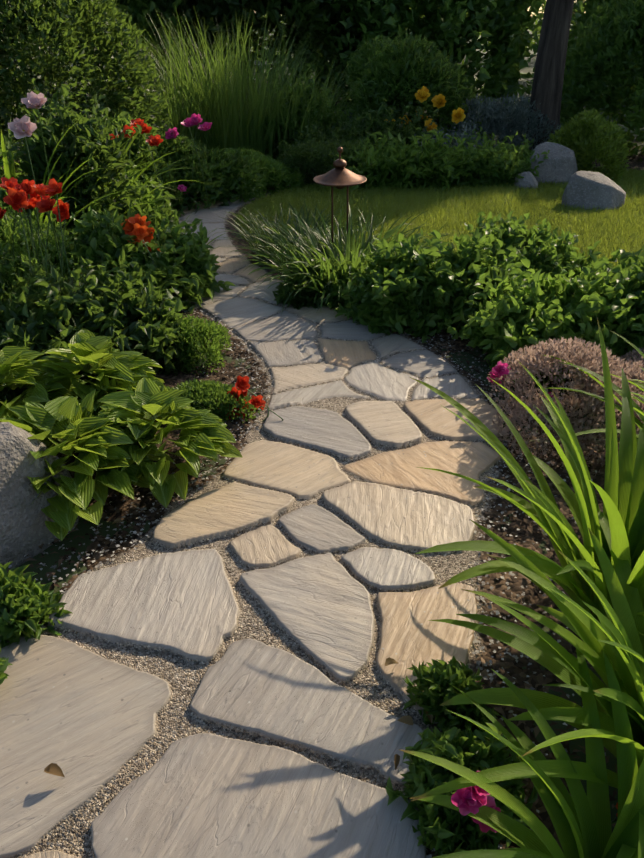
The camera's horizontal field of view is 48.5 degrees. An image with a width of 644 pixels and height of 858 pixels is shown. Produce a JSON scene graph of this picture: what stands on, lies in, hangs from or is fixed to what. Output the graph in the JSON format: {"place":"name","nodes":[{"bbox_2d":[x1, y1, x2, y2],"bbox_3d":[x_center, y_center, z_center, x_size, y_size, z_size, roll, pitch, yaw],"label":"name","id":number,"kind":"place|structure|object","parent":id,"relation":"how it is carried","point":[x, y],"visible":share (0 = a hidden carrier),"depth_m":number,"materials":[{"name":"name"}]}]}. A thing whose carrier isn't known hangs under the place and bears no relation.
{"place":"outdoors","nodes":[
{"label":"outdoors","id":0,"kind":"place"},
{"bbox_2d":[0,177,70,290],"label":"flowers","id":1,"kind":"object","parent":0,"point":[16,198],"depth_m":3.36,"materials":[{"name":"red plant"}]},
{"bbox_2d":[109,118,162,188],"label":"flowers","id":2,"kind":"object","parent":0,"point":[156,140],"depth_m":5.23,"materials":[{"name":"plant"}]},
{"bbox_2d":[121,214,159,285],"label":"flower","id":3,"kind":"object","parent":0,"point":[137,227],"depth_m":3.99,"materials":[{"name":"orange plant"}]},
{"bbox_2d":[165,113,211,208],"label":"flowers","id":4,"kind":"object","parent":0,"point":[194,119],"depth_m":6.16,"materials":[{"name":"plant"}]},
{"bbox_2d":[218,375,283,421],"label":"flowers","id":5,"kind":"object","parent":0,"point":[242,385],"depth_m":3.04,"materials":[{"name":"red plant"}]},
{"bbox_2d":[0,146,643,857],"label":"path and beds","id":6,"kind":"structure","parent":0,"point":[208,672],"depth_m":2.02,"materials":[{"name":"beige stone"}]},
{"bbox_2d":[0,644,12,684],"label":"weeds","id":7,"kind":"object","parent":6,"relation":"on","point":[4,663],"visible":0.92,"depth_m":1.81,"materials":[{"name":"green plant"}]},
{"bbox_2d":[0,346,77,421],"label":"hosta","id":8,"kind":"object","parent":6,"relation":"on","point":[16,370],"visible":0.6,"depth_m":2.78,"materials":[{"name":"green plant"}]},
{"bbox_2d":[0,212,91,321],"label":"perennial","id":9,"kind":"object","parent":6,"relation":"on","point":[22,248],"visible":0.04,"depth_m":3.82,"materials":[{"name":"green plant"}]},
{"bbox_2d":[0,301,128,404],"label":"shrub","id":10,"kind":"object","parent":6,"relation":"on","point":[12,393],"visible":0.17,"depth_m":3.10,"materials":[{"name":"green plant"}]},
{"bbox_2d":[0,107,172,246],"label":"flowering plant","id":11,"kind":"object","parent":6,"relation":"on","point":[9,169],"visible":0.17,"depth_m":4.30,"materials":[{"name":"green plant"}]},
{"bbox_2d":[8,91,56,223],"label":"pink flower","id":12,"kind":"object","parent":11,"relation":"on","point":[32,100],"depth_m":3.95,"materials":[{"name":"pink plant"}]},
{"bbox_2d":[0,390,173,540],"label":"hosta","id":13,"kind":"object","parent":6,"relation":"on","point":[62,421],"visible":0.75,"depth_m":2.36,"materials":[{"name":"green plant"}]},
{"bbox_2d":[0,126,202,214],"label":"crocosmia","id":14,"kind":"object","parent":6,"relation":"on","point":[134,180],"visible":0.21,"depth_m":4.90,"materials":[{"name":"green plant"}]},
{"bbox_2d":[89,111,190,216],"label":"path shrub","id":15,"kind":"object","parent":6,"relation":"on","point":[166,177],"visible":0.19,"depth_m":5.99,"materials":[{"name":"green plant"}]},
{"bbox_2d":[54,18,257,150],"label":"tall grass","id":16,"kind":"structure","parent":6,"relation":"on","point":[176,110],"depth_m":7.48,"materials":[{"name":"green plant"}]},
{"bbox_2d":[74,377,242,507],"bbox_3d":[-0.603,-0.010,2.610,0.621,0.290,0.625,-1,30,-2],"label":"hosta","id":17,"kind":"object","parent":6,"relation":"on","point":[144,406],"visible":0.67,"depth_m":2.53,"materials":[{"name":"green plant"}]},
{"bbox_2d":[145,277,197,323],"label":"shrub","id":18,"kind":"object","parent":6,"relation":"on","point":[171,288],"visible":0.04,"depth_m":3.78,"materials":[{"name":"green plant"}]},
{"bbox_2d":[123,206,224,270],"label":"shrub","id":19,"kind":"object","parent":6,"relation":"on","point":[181,227],"visible":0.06,"depth_m":4.74,"materials":[{"name":"green plant"}]},
{"bbox_2d":[177,185,196,213],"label":"pink flower","id":20,"kind":"object","parent":6,"relation":"on","point":[181,187],"depth_m":6.10,"materials":[{"name":"plant"}]},
{"bbox_2d":[127,130,264,209],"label":"path shrub","id":21,"kind":"object","parent":6,"relation":"on","point":[218,167],"visible":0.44,"depth_m":6.36,"materials":[{"name":"green plant"}]},
{"bbox_2d":[166,377,261,422],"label":"fine bush","id":22,"kind":"object","parent":6,"relation":"on","point":[206,393],"visible":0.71,"depth_m":3.04,"materials":[{"name":"green plant"}]},
{"bbox_2d":[135,2,330,159],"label":"tall grass","id":23,"kind":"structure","parent":6,"relation":"on","point":[233,134],"depth_m":7.62,"materials":[{"name":"green plant"}]},
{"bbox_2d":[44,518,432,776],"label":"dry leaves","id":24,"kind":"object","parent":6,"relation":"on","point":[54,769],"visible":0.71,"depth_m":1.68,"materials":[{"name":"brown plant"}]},
{"bbox_2d":[200,47,371,160],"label":"tall grass","id":25,"kind":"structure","parent":6,"relation":"on","point":[294,102],"depth_m":7.81,"materials":[{"name":"green plant"}]},
{"bbox_2d":[219,195,370,264],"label":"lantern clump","id":26,"kind":"object","parent":6,"relation":"on","point":[267,240],"visible":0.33,"depth_m":5.15,"materials":[{"name":"green plant"}]},
{"bbox_2d":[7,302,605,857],"bbox_3d":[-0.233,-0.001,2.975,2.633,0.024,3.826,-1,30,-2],"label":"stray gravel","id":27,"kind":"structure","parent":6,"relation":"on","point":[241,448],"depth_m":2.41,"materials":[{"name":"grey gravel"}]},
{"bbox_2d":[0,260,637,851],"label":"mulch chips","id":28,"kind":"object","parent":6,"relation":"on","point":[528,724],"visible":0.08,"depth_m":2.36,"materials":[{"name":"brown wood"}]},
{"bbox_2d":[0,561,71,647],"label":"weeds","id":29,"kind":"object","parent":28,"relation":"on","point":[26,606],"visible":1,"depth_m":1.99,"materials":[{"name":"green plant"}]},
{"bbox_2d":[14,330,165,443],"bbox_3d":[-0.978,-0.236,2.967,0.641,0.348,0.632,25,38,36],"label":"hosta","id":30,"kind":"object","parent":28,"relation":"on","point":[89,352],"visible":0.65,"depth_m":2.88,"materials":[{"name":"green plant"}]},
{"bbox_2d":[160,314,231,374],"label":"fine bush","id":31,"kind":"object","parent":28,"relation":"on","point":[196,335],"visible":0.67,"depth_m":3.47,"materials":[{"name":"green plant"}]},
{"bbox_2d":[566,348,643,395],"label":"shrub","id":32,"kind":"object","parent":28,"relation":"on","point":[630,354],"visible":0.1,"depth_m":3.18,"materials":[{"name":"brown plant"}]},
{"bbox_2d":[271,123,388,186],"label":"shrub","id":33,"kind":"object","parent":6,"relation":"on","point":[308,158],"visible":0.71,"depth_m":7.08,"materials":[{"name":"green plant"}]},
{"bbox_2d":[237,202,455,314],"bbox_3d":[0.185,-1.135,4.514,1.463,0.443,1.618,-14,33,-22],"label":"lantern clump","id":34,"kind":"object","parent":6,"relation":"on","point":[348,255],"visible":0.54,"depth_m":4.57,"materials":[{"name":"green plant"}]},
{"bbox_2d":[346,30,496,147],"bbox_3d":[1.209,-3.889,8.415,1.837,1.427,1.628,-1,30,-2],"label":"shrub","id":35,"kind":"object","parent":6,"relation":"on","point":[400,73],"visible":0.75,"depth_m":7.94,"materials":[{"name":"green plant"}]},
{"bbox_2d":[235,167,643,267],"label":"lawn grass","id":36,"kind":"structure","parent":6,"relation":"on","point":[463,204],"depth_m":6.25,"materials":[{"name":"green plant"}]},
{"bbox_2d":[402,656,500,741],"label":"plant","id":37,"kind":"object","parent":6,"relation":"on","point":[434,680],"visible":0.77,"depth_m":1.71,"materials":[{"name":"green plant"}]},
{"bbox_2d":[385,722,536,855],"bbox_3d":[0.293,0.747,1.513,0.310,0.240,0.300,-16,34,-26],"label":"plant","id":38,"kind":"object","parent":6,"relation":"on","point":[448,830],"visible":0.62,"depth_m":1.48,"materials":[{"name":"green plant"}]},
{"bbox_2d":[410,318,643,638],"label":"daylily","id":39,"kind":"object","parent":6,"relation":"on","point":[622,494],"visible":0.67,"depth_m":1.97,"materials":[{"name":"green plant"}]},
{"bbox_2d":[447,259,643,387],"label":"shrub","id":40,"kind":"object","parent":6,"relation":"on","point":[536,310],"visible":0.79,"depth_m":3.39,"materials":[{"name":"green plant"}]},
{"bbox_2d":[546,108,630,180],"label":"yellow green shrub","id":41,"kind":"object","parent":6,"relation":"on","point":[584,138],"visible":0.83,"depth_m":7.33,"materials":[{"name":"green plant"}]},
{"bbox_2d":[0,19,643,831],"bbox_3d":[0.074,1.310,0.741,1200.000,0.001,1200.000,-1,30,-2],"label":"soil bed","id":42,"kind":"object","parent":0,"point":[48,559],"depth_m":2.42,"materials":[{"name":"brown soil"}]},
{"bbox_2d":[0,257,27,320],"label":"shrub","id":43,"kind":"object","parent":42,"relation":"on","point":[1,258],"depth_m":3.62,"materials":[{"name":"green plant"}]},
{"bbox_2d":[0,140,28,210],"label":"perennial","id":44,"kind":"object","parent":42,"relation":"on","point":[19,153],"depth_m":4.53,"materials":[{"name":"green plant"}]},
{"bbox_2d":[0,50,48,175],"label":"shrub","id":45,"kind":"object","parent":42,"relation":"on","point":[11,108],"visible":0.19,"depth_m":6.33,"materials":[{"name":"green plant"}]},
{"bbox_2d":[0,422,79,571],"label":"boulder","id":46,"kind":"object","parent":42,"relation":"on","point":[24,530],"visible":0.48,"depth_m":2.23,"materials":[{"name":"stone"}]},
{"bbox_2d":[0,187,98,327],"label":"perennial","id":47,"kind":"object","parent":42,"relation":"on","point":[7,268],"visible":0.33,"depth_m":3.76,"materials":[{"name":"green plant"}]},
{"bbox_2d":[11,27,159,91],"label":"hedge","id":48,"kind":"object","parent":42,"relation":"on","point":[77,88],"depth_m":16.30,"materials":[{"name":"green plant"}]},
{"bbox_2d":[0,0,172,176],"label":"shrub","id":49,"kind":"object","parent":42,"relation":"on","point":[98,28],"visible":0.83,"depth_m":6.03,"materials":[{"name":"green plant"}]},
{"bbox_2d":[0,78,176,242],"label":"shrub","id":50,"kind":"object","parent":42,"relation":"on","point":[88,140],"visible":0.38,"depth_m":4.52,"materials":[{"name":"green plant"}]},
{"bbox_2d":[0,246,200,402],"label":"shrub","id":51,"kind":"object","parent":42,"relation":"on","point":[122,307],"visible":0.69,"depth_m":3.30,"materials":[{"name":"green plant"}]},
{"bbox_2d":[0,0,242,113],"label":"hedge","id":52,"kind":"object","parent":42,"relation":"on","point":[137,10],"visible":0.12,"depth_m":12.16,"materials":[{"name":"green plant"}]},
{"bbox_2d":[47,206,234,311],"bbox_3d":[-1.118,-0.965,4.158,0.896,0.645,1.062,13,33,22],"label":"shrub","id":53,"kind":"object","parent":42,"relation":"on","point":[186,262],"visible":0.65,"depth_m":4.05,"materials":[{"name":"green plant"}]},
{"bbox_2d":[113,165,184,232],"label":"perennial","id":54,"kind":"object","parent":42,"relation":"on","point":[152,194],"depth_m":5.21,"materials":[{"name":"green plant"}]},
{"bbox_2d":[193,146,306,199],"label":"path shrub","id":55,"kind":"object","parent":42,"relation":"on","point":[274,172],"visible":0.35,"depth_m":6.89,"materials":[{"name":"green plant"}]},
{"bbox_2d":[138,0,410,109],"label":"hedge","id":56,"kind":"object","parent":42,"relation":"on","point":[224,10],"visible":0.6,"depth_m":12.62,"materials":[{"name":"green plant"}]},
{"bbox_2d":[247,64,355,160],"bbox_3d":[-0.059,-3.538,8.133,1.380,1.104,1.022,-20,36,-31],"label":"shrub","id":57,"kind":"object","parent":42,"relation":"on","point":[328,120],"visible":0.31,"depth_m":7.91,"materials":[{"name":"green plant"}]},
{"bbox_2d":[201,0,406,92],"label":"hedge","id":58,"kind":"object","parent":42,"relation":"on","point":[255,36],"visible":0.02,"depth_m":15.70,"materials":[{"name":"green plant"}]},
{"bbox_2d":[273,258,345,309],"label":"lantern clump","id":59,"kind":"object","parent":42,"relation":"on","point":[305,298],"visible":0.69,"depth_m":4.20,"materials":[{"name":"green plant"}]},
{"bbox_2d":[313,147,366,247],"bbox_3d":[0.118,-1.375,4.715,0.344,0.918,0.344,-8,32,-11],"label":"garden lantern","id":60,"kind":"object","parent":42,"relation":"on","point":[339,176],"visible":1,"depth_m":4.50,"materials":[{"name":"orange metal"}]},
{"bbox_2d":[322,264,368,309],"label":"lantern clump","id":61,"kind":"object","parent":42,"relation":"on","point":[335,300],"visible":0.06,"depth_m":4.18,"materials":[{"name":"green plant"}]},
{"bbox_2d":[250,4,483,53],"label":"hedge","id":62,"kind":"object","parent":42,"relation":"on","point":[286,36],"depth_m":31.80,"materials":[{"name":"green plant"}]},
{"bbox_2d":[293,97,443,149],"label":"shrub","id":63,"kind":"object","parent":42,"relation":"on","point":[365,125],"visible":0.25,"depth_m":7.61,"materials":[{"name":"green plant"}]},
{"bbox_2d":[384,86,465,130],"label":"flowers","id":64,"kind":"object","parent":63,"relation":"on","point":[438,101],"visible":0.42,"depth_m":7.66,"materials":[{"name":"yellow plant"}]},
{"bbox_2d":[319,127,489,191],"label":"shrub","id":65,"kind":"object","parent":42,"relation":"on","point":[400,164],"visible":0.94,"depth_m":7.03,"materials":[{"name":"green plant"}]},
{"bbox_2d":[327,223,525,342],"bbox_3d":[0.598,-0.828,4.003,1.124,0.572,0.872,-1,30,-2],"label":"shrub","id":66,"kind":"object","parent":42,"relation":"on","point":[424,292],"visible":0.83,"depth_m":3.85,"materials":[{"name":"green plant"}]},
{"bbox_2d":[284,0,581,112],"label":"hedge","id":67,"kind":"object","parent":42,"relation":"on","point":[443,25],"visible":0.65,"depth_m":12.03,"materials":[{"name":"green plant"}]},
{"bbox_2d":[414,120,483,171],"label":"shrub","id":68,"kind":"object","parent":42,"relation":"on","point":[453,143],"visible":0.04,"depth_m":7.37,"materials":[{"name":"green plant"}]},
{"bbox_2d":[432,126,549,187],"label":"shrub","id":69,"kind":"object","parent":42,"relation":"on","point":[503,162],"visible":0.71,"depth_m":7.12,"materials":[{"name":"green plant"}]},
{"bbox_2d":[426,92,562,149],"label":"bush","id":70,"kind":"object","parent":42,"relation":"on","point":[496,114],"visible":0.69,"depth_m":7.98,"materials":[{"name":"blue plant"}]},
{"bbox_2d":[446,0,585,59],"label":"hedge","id":71,"kind":"object","parent":42,"relation":"on","point":[542,11],"depth_m":31.55,"materials":[{"name":"green plant"}]},
{"bbox_2d":[487,361,553,400],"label":"pink flowers","id":72,"kind":"object","parent":42,"relation":"on","point":[500,369],"visible":0.6,"depth_m":2.98,"materials":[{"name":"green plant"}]},
{"bbox_2d":[399,648,643,857],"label":"daylily","id":73,"kind":"object","parent":42,"relation":"on","point":[580,820],"visible":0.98,"depth_m":1.37,"materials":[{"name":"green plant"}]},
{"bbox_2d":[451,770,500,832],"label":"pink flowers","id":74,"kind":"object","parent":73,"relation":"on","point":[471,799],"visible":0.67,"depth_m":1.33,"materials":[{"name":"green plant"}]},
{"bbox_2d":[514,172,537,188],"bbox_3d":[2.044,-2.441,7.159,0.254,0.262,0.263,-1,30,-2],"label":"boulder","id":75,"kind":"object","parent":42,"relation":"on","point":[529,180],"visible":0.6,"depth_m":7.05,"materials":[{"name":"stone"}]},
{"bbox_2d":[411,501,643,857],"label":"daylily","id":76,"kind":"object","parent":42,"relation":"on","point":[623,624],"visible":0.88,"depth_m":1.54,"materials":[{"name":"green plant"}]},
{"bbox_2d":[459,210,613,285],"bbox_3d":[1.256,-1.041,4.382,1.078,0.548,0.888,-1,30,-2],"label":"shrub","id":77,"kind":"object","parent":42,"relation":"on","point":[539,248],"visible":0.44,"depth_m":4.29,"materials":[{"name":"green plant"}]},
{"bbox_2d":[524,0,573,149],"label":"tree","id":78,"kind":"object","parent":42,"relation":"on","point":[547,86],"visible":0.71,"depth_m":7.74,"materials":[{"name":"brown plant"}]},
{"bbox_2d":[530,142,577,183],"bbox_3d":[2.359,-2.613,7.459,0.529,0.704,0.399,-1,30,-2],"label":"boulder","id":79,"kind":"object","parent":42,"relation":"on","point":[560,164],"visible":0.46,"depth_m":7.25,"materials":[{"name":"stone"}]},
{"bbox_2d":[525,0,585,47],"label":"hedge","id":80,"kind":"object","parent":42,"relation":"on","point":[572,22],"depth_m":20.03,"materials":[{"name":"green plant"}]},
{"bbox_2d":[488,336,643,475],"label":"bush","id":81,"kind":"object","parent":42,"relation":"on","point":[530,357],"visible":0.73,"depth_m":2.78,"materials":[{"name":"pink plant"}]},
{"bbox_2d":[520,0,639,97],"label":"hedge","id":82,"kind":"object","parent":42,"relation":"on","point":[588,6],"visible":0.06,"depth_m":14.43,"materials":[{"name":"green plant"}]},
{"bbox_2d":[562,171,625,211],"bbox_3d":[2.446,-2.046,6.453,0.503,0.515,0.493,19,35,30],"label":"boulder","id":83,"kind":"object","parent":42,"relation":"on","point":[588,189],"visible":0.58,"depth_m":6.30,"materials":[{"name":"stone"}]},
{"bbox_2d":[544,330,643,443],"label":"daylily","id":84,"kind":"object","parent":42,"relation":"on","point":[636,407],"visible":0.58,"depth_m":2.59,"materials":[{"name":"green plant"}]},
{"bbox_2d":[554,244,643,358],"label":"shrub","id":85,"kind":"object","parent":42,"relation":"on","point":[629,263],"visible":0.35,"depth_m":3.40,"materials":[{"name":"green plant"}]},
{"bbox_2d":[560,0,643,155],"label":"shrub","id":86,"kind":"object","parent":42,"relation":"on","point":[582,74],"visible":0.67,"depth_m":8.59,"materials":[{"name":"green plant"}]},
{"bbox_2d":[574,4,643,160],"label":"shrub","id":87,"kind":"object","parent":42,"relation":"on","point":[636,96],"visible":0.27,"depth_m":8.43,"materials":[{"name":"green plant"}]},
{"bbox_2d":[254,4,584,18],"label":"sky","id":88,"kind":"structure","parent":0,"point":[543,4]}
]}

